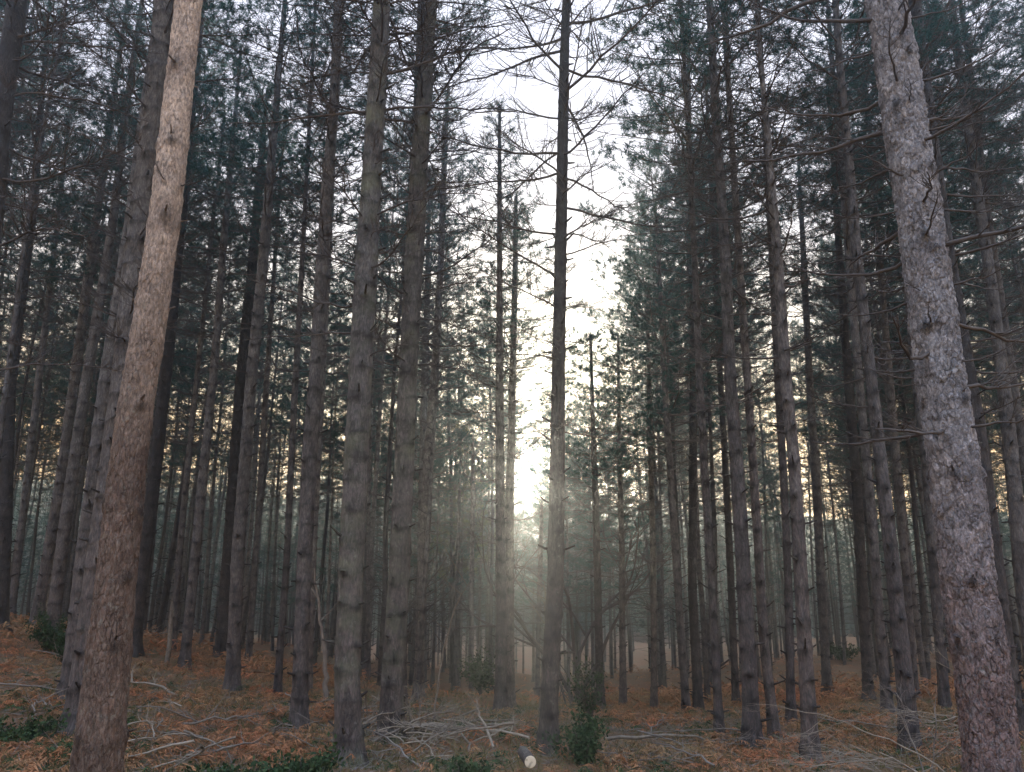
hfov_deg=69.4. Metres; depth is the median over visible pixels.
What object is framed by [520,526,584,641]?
young pine
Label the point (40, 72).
pine tree
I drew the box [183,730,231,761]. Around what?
fallen branch
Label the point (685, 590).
pine tree
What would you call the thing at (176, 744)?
fallen branch
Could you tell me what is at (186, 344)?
pine tree
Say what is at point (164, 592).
pine tree
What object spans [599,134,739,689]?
pine tree
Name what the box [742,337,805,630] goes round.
pine tree
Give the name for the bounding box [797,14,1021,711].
pine tree
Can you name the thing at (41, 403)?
pine tree
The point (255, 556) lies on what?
pine tree
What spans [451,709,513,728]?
fallen branch
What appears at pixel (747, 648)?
pine tree
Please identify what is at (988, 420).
pine tree
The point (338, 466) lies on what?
pine tree
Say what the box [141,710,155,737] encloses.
fallen branch
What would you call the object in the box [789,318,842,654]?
pine tree
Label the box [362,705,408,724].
fallen branch
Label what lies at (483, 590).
young pine
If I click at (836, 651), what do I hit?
holly bush
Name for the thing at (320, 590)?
pine tree
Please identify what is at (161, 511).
pine tree
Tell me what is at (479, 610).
young pine
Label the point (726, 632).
pine tree
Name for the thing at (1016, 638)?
pine tree
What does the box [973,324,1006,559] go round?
pine tree
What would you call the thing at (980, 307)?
pine tree
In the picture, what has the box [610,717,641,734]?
fallen branch
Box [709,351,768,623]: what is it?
pine tree
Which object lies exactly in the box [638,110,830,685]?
pine tree
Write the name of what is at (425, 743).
fallen branch
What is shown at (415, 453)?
pine tree
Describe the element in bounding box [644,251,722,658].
pine tree
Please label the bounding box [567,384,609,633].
pine tree
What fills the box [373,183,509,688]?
pine tree
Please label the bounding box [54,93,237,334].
pine tree
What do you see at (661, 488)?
pine tree
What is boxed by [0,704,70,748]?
bramble bush
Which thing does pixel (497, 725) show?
fallen branch
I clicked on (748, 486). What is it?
pine tree
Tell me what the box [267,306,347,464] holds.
pine tree
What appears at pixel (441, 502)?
young pine
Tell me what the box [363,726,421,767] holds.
fallen branch
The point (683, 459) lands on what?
pine tree
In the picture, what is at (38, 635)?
holly bush
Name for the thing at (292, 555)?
young pine
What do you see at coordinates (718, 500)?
pine tree
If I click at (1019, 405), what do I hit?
pine tree
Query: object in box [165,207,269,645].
pine tree
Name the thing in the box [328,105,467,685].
pine tree
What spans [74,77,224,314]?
pine tree
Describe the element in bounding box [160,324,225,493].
pine tree
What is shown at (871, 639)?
pine tree
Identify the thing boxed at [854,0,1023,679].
pine tree
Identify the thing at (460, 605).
young pine
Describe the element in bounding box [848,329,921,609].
pine tree
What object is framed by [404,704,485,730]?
fallen branch
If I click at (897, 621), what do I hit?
pine tree
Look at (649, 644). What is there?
pine tree
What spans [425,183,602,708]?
pine tree
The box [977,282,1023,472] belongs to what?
pine tree
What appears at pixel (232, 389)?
pine tree
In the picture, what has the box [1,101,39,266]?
pine tree
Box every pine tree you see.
[0,0,72,199]
[0,0,117,311]
[0,0,129,570]
[0,0,150,164]
[0,0,162,388]
[0,1,61,239]
[0,1,124,632]
[0,54,89,344]
[0,94,117,618]
[0,174,27,368]
[0,186,37,358]
[0,193,108,500]
[0,211,46,392]
[0,244,104,584]
[0,259,68,515]
[0,279,38,396]
[0,283,93,607]
[0,321,56,484]
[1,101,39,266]
[11,343,66,558]
[12,294,71,549]
[13,101,133,610]
[13,348,68,615]
[16,215,197,454]
[20,0,279,700]
[21,0,292,737]
[24,321,97,590]
[27,0,212,630]
[29,0,144,624]
[34,419,85,508]
[42,273,113,623]
[45,198,122,612]
[45,274,112,616]
[49,252,118,604]
[52,0,293,657]
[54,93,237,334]
[56,185,127,614]
[69,0,206,771]
[69,44,224,341]
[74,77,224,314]
[87,127,229,511]
[97,231,196,411]
[101,15,251,633]
[101,181,284,636]
[147,246,234,636]
[153,315,215,627]
[154,380,209,623]
[157,428,226,623]
[158,310,259,637]
[158,391,180,502]
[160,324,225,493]
[161,312,202,479]
[165,103,281,650]
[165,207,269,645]
[165,286,232,634]
[166,218,282,635]
[167,280,209,422]
[172,30,312,669]
[172,297,236,632]
[176,420,227,632]
[185,0,392,693]
[185,80,335,658]
[196,307,278,631]
[202,0,436,730]
[203,219,309,644]
[204,107,318,661]
[206,371,273,642]
[210,370,284,510]
[214,348,288,538]
[217,96,402,638]
[217,273,272,571]
[217,294,287,585]
[218,1,437,694]
[221,394,279,573]
[230,0,526,766]
[237,0,363,696]
[241,245,327,652]
[249,430,299,642]
[251,265,386,616]
[252,299,347,658]
[252,319,301,644]
[253,260,307,650]
[256,354,302,641]
[266,350,341,507]
[267,300,347,464]
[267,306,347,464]
[276,378,343,516]
[277,0,557,743]
[280,376,345,651]
[291,446,325,545]
[293,446,343,644]
[296,283,383,663]
[298,0,523,711]
[298,327,419,523]
[300,287,373,668]
[313,117,445,680]
[318,359,345,581]
[322,333,441,679]
[323,243,388,658]
[324,220,433,654]
[325,180,402,681]
[327,454,373,653]
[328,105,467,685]
[338,299,397,659]
[340,379,396,640]
[366,294,494,688]
[366,315,457,514]
[370,435,448,557]
[372,401,452,654]
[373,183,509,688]
[376,332,463,679]
[377,175,481,668]
[378,92,503,700]
[381,85,512,695]
[386,362,437,665]
[412,423,456,582]
[413,385,494,665]
[413,435,455,667]
[414,328,465,667]
[414,335,493,672]
[416,263,494,690]
[417,279,491,682]
[417,428,494,692]
[425,0,704,755]
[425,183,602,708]
[430,96,570,712]
[435,389,487,544]
[438,266,568,688]
[442,420,494,659]
[443,312,518,655]
[443,321,546,673]
[444,433,495,694]
[448,397,547,673]
[449,455,523,655]
[455,430,486,669]
[461,289,540,690]
[479,423,522,672]
[484,378,536,652]
[486,427,520,661]
[514,496,576,697]
[515,383,569,564]
[522,327,672,708]
[527,389,587,670]
[527,432,586,562]
[538,393,617,673]
[564,455,615,674]
[565,327,674,705]
[566,186,795,711]
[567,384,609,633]
[570,281,717,708]
[573,0,853,748]
[576,1,841,710]
[578,422,636,672]
[581,189,687,692]
[591,362,633,672]
[597,320,688,684]
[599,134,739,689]
[600,222,717,688]
[601,0,833,734]
[601,464,634,672]
[602,144,771,702]
[603,373,701,670]
[612,381,667,671]
[623,382,698,655]
[629,379,721,650]
[636,180,764,685]
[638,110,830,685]
[640,0,847,738]
[640,335,709,677]
[641,310,726,683]
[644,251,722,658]
[648,135,793,686]
[651,76,793,704]
[653,0,889,763]
[656,431,687,668]
[657,333,719,653]
[662,504,702,658]
[664,367,747,662]
[674,374,745,594]
[675,185,797,684]
[677,371,729,663]
[677,385,788,603]
[678,396,717,665]
[680,0,870,724]
[683,296,772,634]
[688,431,751,636]
[697,419,731,664]
[704,0,1023,771]
[708,349,776,619]
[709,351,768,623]
[713,306,806,670]
[725,0,989,714]
[730,418,780,536]
[731,412,778,601]
[742,45,953,701]
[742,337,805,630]
[747,430,813,658]
[750,0,968,754]
[754,352,822,594]
[757,148,853,695]
[765,238,903,682]
[766,45,994,697]
[766,239,920,680]
[787,214,899,673]
[787,338,843,659]
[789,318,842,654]
[791,328,837,655]
[793,301,873,647]
[795,117,931,686]
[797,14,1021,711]
[797,308,920,656]
[797,357,846,647]
[800,0,1023,741]
[800,326,851,664]
[804,337,907,646]
[805,179,993,682]
[805,336,853,530]
[807,400,898,590]
[811,429,896,556]
[815,154,931,663]
[820,363,868,587]
[824,395,880,581]
[835,0,1023,703]
[838,170,987,675]
[845,287,934,653]
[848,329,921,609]
[851,0,1023,493]
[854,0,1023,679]
[865,63,1023,649]
[866,181,987,398]
[871,134,1023,668]
[871,422,930,603]
[877,304,948,651]
[880,295,951,662]
[884,329,1007,509]
[896,225,1021,664]
[898,229,1023,406]
[943,56,1023,358]
[943,59,1023,365]
[946,130,1023,394]
[949,0,1023,316]
[962,179,1023,394]
[963,233,1023,420]
[964,298,1001,468]
[969,4,1023,303]
[971,293,1006,499]
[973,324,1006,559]
[974,278,1023,477]
[976,368,1016,616]
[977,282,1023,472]
[985,391,1023,511]
[988,141,1023,412]
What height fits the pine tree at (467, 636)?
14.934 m
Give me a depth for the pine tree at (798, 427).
40.09 m
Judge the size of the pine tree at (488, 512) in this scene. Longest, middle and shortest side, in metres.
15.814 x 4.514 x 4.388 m
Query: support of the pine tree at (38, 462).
on the ground at (640, 658)
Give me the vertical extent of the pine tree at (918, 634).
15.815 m
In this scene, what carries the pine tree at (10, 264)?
on the ground at (640, 658)
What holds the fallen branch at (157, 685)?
on the ground at (640, 658)
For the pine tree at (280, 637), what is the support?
on the ground at (640, 658)
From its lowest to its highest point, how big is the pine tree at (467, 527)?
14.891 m
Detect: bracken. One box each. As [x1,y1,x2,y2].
[0,612,1023,707]
[0,612,1023,771]
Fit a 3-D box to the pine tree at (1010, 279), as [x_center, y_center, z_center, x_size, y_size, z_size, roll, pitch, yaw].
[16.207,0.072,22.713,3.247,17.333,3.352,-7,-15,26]
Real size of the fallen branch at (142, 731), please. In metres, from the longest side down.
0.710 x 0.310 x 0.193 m
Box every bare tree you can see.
[333,502,493,641]
[411,459,720,707]
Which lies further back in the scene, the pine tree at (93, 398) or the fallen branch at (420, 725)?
the pine tree at (93, 398)
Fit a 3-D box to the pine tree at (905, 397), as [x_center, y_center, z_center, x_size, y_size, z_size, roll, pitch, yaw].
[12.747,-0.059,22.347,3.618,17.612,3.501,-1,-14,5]
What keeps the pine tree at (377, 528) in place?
on the ground at (640, 658)
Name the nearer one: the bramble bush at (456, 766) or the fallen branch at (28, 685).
the bramble bush at (456, 766)
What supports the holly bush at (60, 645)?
on the ground at (640, 658)
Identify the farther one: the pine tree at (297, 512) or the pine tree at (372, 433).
the pine tree at (297, 512)
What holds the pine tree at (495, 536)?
on the ground at (640, 658)
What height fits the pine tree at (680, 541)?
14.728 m
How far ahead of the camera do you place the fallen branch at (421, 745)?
7.60 m
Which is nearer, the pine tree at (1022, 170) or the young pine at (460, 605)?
the pine tree at (1022, 170)
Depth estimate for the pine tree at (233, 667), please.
13.73 m
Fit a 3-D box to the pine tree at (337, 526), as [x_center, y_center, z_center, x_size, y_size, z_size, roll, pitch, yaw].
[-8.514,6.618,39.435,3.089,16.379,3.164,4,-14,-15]
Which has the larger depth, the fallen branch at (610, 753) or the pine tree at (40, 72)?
the pine tree at (40, 72)
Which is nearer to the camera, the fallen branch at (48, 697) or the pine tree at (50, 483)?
the fallen branch at (48, 697)
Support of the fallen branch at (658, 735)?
on the ground at (640, 658)
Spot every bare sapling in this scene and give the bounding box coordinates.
[839,616,1021,767]
[846,657,961,771]
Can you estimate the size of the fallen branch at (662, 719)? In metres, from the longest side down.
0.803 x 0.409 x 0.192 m
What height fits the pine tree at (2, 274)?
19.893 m
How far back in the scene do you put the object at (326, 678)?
11.84 m
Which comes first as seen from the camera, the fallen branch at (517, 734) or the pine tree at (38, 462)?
the fallen branch at (517, 734)
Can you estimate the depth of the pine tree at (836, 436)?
34.44 m
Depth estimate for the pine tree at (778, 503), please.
41.60 m
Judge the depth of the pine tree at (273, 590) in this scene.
32.40 m
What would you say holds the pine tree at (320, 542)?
on the ground at (640, 658)
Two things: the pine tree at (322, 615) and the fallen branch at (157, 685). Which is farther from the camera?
the pine tree at (322, 615)
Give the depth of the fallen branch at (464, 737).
8.08 m
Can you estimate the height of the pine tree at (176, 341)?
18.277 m
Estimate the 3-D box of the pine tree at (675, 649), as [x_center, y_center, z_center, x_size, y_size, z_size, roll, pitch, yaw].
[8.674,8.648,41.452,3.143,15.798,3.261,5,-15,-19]
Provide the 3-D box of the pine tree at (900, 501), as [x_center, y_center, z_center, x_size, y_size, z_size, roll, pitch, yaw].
[8.583,-1.002,16.653,4.329,15.667,4.507,5,-15,-18]
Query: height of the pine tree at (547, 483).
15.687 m
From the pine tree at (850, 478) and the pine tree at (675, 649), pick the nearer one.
the pine tree at (850, 478)
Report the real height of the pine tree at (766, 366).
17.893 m
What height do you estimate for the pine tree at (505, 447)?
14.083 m
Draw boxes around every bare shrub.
[360,658,419,732]
[369,672,467,726]
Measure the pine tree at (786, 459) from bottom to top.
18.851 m
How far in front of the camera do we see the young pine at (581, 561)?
25.11 m
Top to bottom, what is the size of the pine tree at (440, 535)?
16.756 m
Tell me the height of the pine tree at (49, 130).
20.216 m
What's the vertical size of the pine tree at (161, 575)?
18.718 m
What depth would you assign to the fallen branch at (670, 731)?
9.01 m
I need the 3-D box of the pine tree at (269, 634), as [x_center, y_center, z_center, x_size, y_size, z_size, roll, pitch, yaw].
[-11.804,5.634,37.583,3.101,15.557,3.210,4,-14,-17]
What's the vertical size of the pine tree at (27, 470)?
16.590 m
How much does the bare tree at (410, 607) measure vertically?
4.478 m
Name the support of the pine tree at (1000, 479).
on the ground at (640, 658)
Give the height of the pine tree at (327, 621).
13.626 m
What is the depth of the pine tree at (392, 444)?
33.91 m
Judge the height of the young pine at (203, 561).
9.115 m
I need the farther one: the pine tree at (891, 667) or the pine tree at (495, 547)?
the pine tree at (495, 547)
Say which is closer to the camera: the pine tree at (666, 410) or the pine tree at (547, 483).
the pine tree at (666, 410)
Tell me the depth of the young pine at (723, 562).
44.83 m
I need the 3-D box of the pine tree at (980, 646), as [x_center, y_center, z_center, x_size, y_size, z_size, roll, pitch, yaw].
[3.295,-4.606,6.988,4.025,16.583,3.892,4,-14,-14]
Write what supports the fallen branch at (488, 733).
on the fallen branch at (517, 734)
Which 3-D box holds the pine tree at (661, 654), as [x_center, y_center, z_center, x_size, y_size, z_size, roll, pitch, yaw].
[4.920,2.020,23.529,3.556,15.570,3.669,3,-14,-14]
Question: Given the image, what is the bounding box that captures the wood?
[11,480,1014,637]
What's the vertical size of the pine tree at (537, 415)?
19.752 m
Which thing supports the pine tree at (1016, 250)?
on the ground at (640, 658)
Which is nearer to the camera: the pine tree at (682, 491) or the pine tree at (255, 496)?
the pine tree at (682, 491)
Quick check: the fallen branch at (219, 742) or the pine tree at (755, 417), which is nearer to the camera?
the fallen branch at (219, 742)
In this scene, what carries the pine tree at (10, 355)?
on the ground at (640, 658)
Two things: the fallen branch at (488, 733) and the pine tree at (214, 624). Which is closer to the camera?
the fallen branch at (488, 733)
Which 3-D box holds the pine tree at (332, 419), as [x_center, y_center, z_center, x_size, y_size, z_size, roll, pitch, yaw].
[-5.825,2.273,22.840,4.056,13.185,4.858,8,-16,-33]
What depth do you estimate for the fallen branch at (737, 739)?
8.25 m
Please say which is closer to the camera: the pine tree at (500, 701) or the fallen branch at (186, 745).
the fallen branch at (186, 745)
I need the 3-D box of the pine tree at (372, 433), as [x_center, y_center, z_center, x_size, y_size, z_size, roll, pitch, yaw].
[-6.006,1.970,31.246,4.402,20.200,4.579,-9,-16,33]
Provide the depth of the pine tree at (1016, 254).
20.38 m
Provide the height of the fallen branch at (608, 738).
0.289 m
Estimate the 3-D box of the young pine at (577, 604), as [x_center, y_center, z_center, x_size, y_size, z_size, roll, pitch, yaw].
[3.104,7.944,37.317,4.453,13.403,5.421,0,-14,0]
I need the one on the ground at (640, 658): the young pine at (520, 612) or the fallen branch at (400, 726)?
the young pine at (520, 612)
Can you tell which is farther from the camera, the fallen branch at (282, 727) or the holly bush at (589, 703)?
the holly bush at (589, 703)
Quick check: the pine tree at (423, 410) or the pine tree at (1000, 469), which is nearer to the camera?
the pine tree at (423, 410)
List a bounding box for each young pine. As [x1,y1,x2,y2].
[11,515,44,606]
[149,521,203,606]
[170,512,244,619]
[244,512,319,628]
[288,510,339,637]
[316,452,447,657]
[375,451,486,689]
[412,491,484,667]
[429,423,495,687]
[437,505,494,670]
[448,415,495,654]
[462,525,536,641]
[462,528,495,634]
[483,392,527,617]
[483,516,537,672]
[490,444,639,695]
[493,504,544,673]
[514,495,580,671]
[515,543,546,681]
[518,396,571,617]
[520,402,648,690]
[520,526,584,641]
[531,415,617,658]
[564,389,666,678]
[564,427,685,683]
[615,530,698,644]
[667,517,753,636]
[735,528,816,659]
[792,523,868,647]
[844,531,918,647]
[914,548,930,617]
[999,522,1016,616]
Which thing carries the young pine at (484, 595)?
on the ground at (640, 658)
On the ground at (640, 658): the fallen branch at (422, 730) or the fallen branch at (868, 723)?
the fallen branch at (868, 723)
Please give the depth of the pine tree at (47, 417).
28.92 m
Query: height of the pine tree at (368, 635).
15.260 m
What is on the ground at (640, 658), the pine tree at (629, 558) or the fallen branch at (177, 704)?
the pine tree at (629, 558)
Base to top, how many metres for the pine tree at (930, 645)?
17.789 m
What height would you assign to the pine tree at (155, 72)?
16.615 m
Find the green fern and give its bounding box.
[0,671,961,771]
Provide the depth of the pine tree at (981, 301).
27.35 m
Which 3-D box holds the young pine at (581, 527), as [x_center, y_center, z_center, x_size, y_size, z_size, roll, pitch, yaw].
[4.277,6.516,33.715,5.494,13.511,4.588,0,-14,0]
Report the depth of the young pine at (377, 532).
29.28 m
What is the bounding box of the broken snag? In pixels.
[164,598,173,666]
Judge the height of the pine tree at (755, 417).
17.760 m
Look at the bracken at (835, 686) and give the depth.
17.21 m
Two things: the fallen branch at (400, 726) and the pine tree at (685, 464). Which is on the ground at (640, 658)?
the pine tree at (685, 464)
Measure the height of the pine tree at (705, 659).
14.525 m
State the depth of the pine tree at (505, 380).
27.89 m
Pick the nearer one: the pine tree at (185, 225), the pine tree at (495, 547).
the pine tree at (185, 225)
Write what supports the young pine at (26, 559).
on the ground at (640, 658)
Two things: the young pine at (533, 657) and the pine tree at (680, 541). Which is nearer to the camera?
the young pine at (533, 657)
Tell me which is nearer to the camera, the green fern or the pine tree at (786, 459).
the green fern
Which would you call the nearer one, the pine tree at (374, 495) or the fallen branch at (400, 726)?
the fallen branch at (400, 726)
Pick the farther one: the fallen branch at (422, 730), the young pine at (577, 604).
the young pine at (577, 604)
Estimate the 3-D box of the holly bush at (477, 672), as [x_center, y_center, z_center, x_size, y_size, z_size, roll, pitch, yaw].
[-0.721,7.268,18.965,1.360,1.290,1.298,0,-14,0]
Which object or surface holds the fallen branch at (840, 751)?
on the ground at (640, 658)
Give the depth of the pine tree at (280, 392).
31.29 m
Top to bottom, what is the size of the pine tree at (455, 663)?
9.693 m
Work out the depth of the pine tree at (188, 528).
29.54 m
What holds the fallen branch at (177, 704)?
on the fallen branch at (185, 716)
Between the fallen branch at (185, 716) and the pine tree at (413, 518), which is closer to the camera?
the fallen branch at (185, 716)
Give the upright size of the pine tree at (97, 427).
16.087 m
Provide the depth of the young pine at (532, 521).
38.50 m
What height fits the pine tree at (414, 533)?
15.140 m
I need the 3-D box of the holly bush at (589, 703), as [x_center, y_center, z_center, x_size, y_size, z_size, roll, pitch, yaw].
[0.994,4.046,9.838,0.595,0.985,0.933,-8,-16,28]
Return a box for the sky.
[0,0,1023,519]
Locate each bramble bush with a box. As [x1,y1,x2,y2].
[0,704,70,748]
[181,755,302,771]
[259,731,345,771]
[447,747,497,771]
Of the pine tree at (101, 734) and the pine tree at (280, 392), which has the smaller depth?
the pine tree at (101, 734)
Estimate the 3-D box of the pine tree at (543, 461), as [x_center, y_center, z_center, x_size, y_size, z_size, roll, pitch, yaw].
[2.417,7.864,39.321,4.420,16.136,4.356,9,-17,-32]
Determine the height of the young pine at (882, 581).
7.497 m
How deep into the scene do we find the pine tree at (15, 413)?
35.95 m
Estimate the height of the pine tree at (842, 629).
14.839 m
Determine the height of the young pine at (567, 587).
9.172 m
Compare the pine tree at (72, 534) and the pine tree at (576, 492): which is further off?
the pine tree at (576, 492)
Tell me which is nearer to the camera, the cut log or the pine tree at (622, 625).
the cut log
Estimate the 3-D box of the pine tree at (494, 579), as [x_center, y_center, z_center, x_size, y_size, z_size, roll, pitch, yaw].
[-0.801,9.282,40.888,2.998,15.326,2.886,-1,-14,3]
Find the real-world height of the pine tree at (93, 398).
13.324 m
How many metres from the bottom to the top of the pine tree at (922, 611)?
14.835 m
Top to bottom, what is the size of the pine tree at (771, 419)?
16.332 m
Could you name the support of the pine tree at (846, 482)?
on the ground at (640, 658)
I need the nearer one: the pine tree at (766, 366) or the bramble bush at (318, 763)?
the bramble bush at (318, 763)
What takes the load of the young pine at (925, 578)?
on the ground at (640, 658)
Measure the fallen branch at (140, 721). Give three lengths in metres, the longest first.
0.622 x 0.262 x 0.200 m
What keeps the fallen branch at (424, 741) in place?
on the ground at (640, 658)
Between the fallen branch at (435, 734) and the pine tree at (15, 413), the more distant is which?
the pine tree at (15, 413)
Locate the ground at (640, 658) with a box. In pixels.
[0,548,1023,771]
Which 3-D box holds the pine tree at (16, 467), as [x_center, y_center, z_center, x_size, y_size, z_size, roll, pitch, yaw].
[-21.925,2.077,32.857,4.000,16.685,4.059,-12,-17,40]
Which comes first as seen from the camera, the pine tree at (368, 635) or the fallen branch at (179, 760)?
the fallen branch at (179, 760)
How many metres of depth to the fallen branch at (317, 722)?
8.51 m
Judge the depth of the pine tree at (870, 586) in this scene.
27.61 m
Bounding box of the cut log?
[518,746,535,767]
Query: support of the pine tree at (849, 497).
on the ground at (640, 658)
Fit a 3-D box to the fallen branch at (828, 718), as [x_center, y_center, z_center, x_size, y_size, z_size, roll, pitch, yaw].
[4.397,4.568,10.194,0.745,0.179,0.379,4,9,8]
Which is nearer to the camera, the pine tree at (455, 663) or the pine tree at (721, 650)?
the pine tree at (455, 663)
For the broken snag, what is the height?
1.444 m
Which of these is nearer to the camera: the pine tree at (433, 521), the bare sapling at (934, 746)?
the bare sapling at (934, 746)
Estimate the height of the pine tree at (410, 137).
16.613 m
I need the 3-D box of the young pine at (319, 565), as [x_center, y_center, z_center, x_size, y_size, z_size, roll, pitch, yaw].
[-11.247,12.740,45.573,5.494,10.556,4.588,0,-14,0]
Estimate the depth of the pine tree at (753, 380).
27.35 m
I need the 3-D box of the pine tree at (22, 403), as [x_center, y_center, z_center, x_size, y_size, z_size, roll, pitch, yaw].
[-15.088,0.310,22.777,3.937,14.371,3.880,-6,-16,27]
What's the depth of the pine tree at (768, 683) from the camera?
9.98 m
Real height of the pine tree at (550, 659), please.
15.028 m
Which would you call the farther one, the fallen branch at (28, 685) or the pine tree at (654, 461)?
the pine tree at (654, 461)
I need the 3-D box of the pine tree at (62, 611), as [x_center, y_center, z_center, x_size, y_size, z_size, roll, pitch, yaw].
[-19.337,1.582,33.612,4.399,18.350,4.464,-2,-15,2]
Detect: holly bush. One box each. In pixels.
[22,603,67,653]
[41,625,65,662]
[457,646,495,694]
[542,707,609,766]
[560,652,608,719]
[829,641,859,660]
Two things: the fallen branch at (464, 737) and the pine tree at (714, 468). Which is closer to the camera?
the fallen branch at (464, 737)
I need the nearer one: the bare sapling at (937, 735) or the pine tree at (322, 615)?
the bare sapling at (937, 735)
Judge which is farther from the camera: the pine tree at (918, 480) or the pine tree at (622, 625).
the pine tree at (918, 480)
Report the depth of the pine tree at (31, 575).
35.75 m
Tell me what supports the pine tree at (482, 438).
on the ground at (640, 658)
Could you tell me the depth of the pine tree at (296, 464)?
40.20 m
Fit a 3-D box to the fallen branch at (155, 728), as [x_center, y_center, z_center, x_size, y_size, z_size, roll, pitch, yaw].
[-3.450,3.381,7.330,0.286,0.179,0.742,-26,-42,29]
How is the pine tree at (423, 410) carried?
on the ground at (640, 658)
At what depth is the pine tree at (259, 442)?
31.32 m
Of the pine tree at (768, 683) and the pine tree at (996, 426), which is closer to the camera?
the pine tree at (768, 683)
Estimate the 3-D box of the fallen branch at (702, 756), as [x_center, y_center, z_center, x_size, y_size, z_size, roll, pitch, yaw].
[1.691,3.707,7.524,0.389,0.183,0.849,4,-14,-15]
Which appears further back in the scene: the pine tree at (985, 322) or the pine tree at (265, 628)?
the pine tree at (265, 628)
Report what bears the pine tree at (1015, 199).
on the ground at (640, 658)
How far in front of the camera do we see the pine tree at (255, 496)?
41.11 m
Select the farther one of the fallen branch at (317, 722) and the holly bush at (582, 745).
the fallen branch at (317, 722)
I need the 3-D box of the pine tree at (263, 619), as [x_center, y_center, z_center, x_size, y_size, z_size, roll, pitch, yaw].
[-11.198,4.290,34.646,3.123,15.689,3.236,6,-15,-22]
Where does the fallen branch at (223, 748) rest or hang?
on the ground at (640, 658)
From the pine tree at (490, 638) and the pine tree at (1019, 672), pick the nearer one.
the pine tree at (1019, 672)
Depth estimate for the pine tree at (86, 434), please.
25.48 m
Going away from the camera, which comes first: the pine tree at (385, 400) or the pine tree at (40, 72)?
the pine tree at (40, 72)
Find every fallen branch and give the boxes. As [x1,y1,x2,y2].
[0,672,57,689]
[22,688,54,712]
[28,689,66,708]
[30,634,62,657]
[125,740,194,757]
[127,701,167,726]
[128,716,187,741]
[130,662,177,694]
[136,691,204,723]
[136,715,196,738]
[138,715,163,736]
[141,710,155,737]
[143,616,202,635]
[148,736,235,771]
[150,744,209,768]
[153,693,187,706]
[159,736,194,750]
[183,691,271,728]
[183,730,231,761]
[210,723,276,751]
[265,716,299,740]
[273,726,321,748]
[294,700,333,726]
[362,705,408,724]
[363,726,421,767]
[370,725,444,738]
[371,721,403,741]
[372,691,473,743]
[379,713,448,729]
[392,714,448,731]
[400,722,453,735]
[402,714,435,733]
[402,724,451,748]
[403,722,457,736]
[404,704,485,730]
[405,732,468,741]
[407,719,466,755]
[409,724,462,742]
[410,729,433,754]
[416,745,455,758]
[431,722,514,746]
[438,708,470,752]
[444,709,477,721]
[444,711,475,724]
[450,711,529,738]
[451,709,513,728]
[463,684,505,748]
[470,711,523,742]
[471,710,538,724]
[596,742,638,761]
[605,732,753,744]
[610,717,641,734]
[637,730,705,751]
[639,750,674,760]
[641,708,676,733]
[647,735,714,766]
[648,724,693,734]
[681,719,739,732]
[723,725,751,745]
[737,703,944,771]
[817,707,856,724]
[822,742,856,764]
[836,711,896,727]
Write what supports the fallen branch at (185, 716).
on the ground at (640, 658)
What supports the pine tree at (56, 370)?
on the ground at (640, 658)
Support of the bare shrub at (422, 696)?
on the ground at (640, 658)
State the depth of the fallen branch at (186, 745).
7.04 m
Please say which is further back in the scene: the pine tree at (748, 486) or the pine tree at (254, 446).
the pine tree at (254, 446)
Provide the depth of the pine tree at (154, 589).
30.37 m
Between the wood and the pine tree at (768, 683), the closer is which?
the pine tree at (768, 683)
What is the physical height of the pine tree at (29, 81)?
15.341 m
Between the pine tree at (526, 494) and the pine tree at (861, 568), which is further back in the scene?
the pine tree at (526, 494)
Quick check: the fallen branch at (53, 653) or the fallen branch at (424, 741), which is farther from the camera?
the fallen branch at (53, 653)
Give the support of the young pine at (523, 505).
on the ground at (640, 658)
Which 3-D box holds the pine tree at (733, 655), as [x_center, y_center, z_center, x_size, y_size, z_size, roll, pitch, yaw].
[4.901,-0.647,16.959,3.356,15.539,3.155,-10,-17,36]
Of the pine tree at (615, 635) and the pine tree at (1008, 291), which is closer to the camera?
the pine tree at (1008, 291)
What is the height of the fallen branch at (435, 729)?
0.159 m
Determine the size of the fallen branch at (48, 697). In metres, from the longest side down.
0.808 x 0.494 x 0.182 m
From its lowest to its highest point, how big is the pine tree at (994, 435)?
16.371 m
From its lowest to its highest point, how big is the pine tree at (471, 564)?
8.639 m
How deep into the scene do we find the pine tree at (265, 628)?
42.62 m
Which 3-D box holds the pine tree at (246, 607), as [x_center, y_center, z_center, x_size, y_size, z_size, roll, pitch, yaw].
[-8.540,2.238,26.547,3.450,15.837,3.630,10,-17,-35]
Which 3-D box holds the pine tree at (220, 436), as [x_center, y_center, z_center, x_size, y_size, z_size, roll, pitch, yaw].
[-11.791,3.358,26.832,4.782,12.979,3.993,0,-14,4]
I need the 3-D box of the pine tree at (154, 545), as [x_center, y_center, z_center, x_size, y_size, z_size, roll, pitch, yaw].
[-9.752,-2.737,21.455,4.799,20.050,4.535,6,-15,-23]
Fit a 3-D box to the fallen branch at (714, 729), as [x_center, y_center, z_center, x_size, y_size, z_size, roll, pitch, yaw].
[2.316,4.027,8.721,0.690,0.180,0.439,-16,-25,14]
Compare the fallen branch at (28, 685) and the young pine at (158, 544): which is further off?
the young pine at (158, 544)
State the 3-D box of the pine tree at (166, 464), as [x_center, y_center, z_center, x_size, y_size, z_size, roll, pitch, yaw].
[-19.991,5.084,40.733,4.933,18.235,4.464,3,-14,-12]

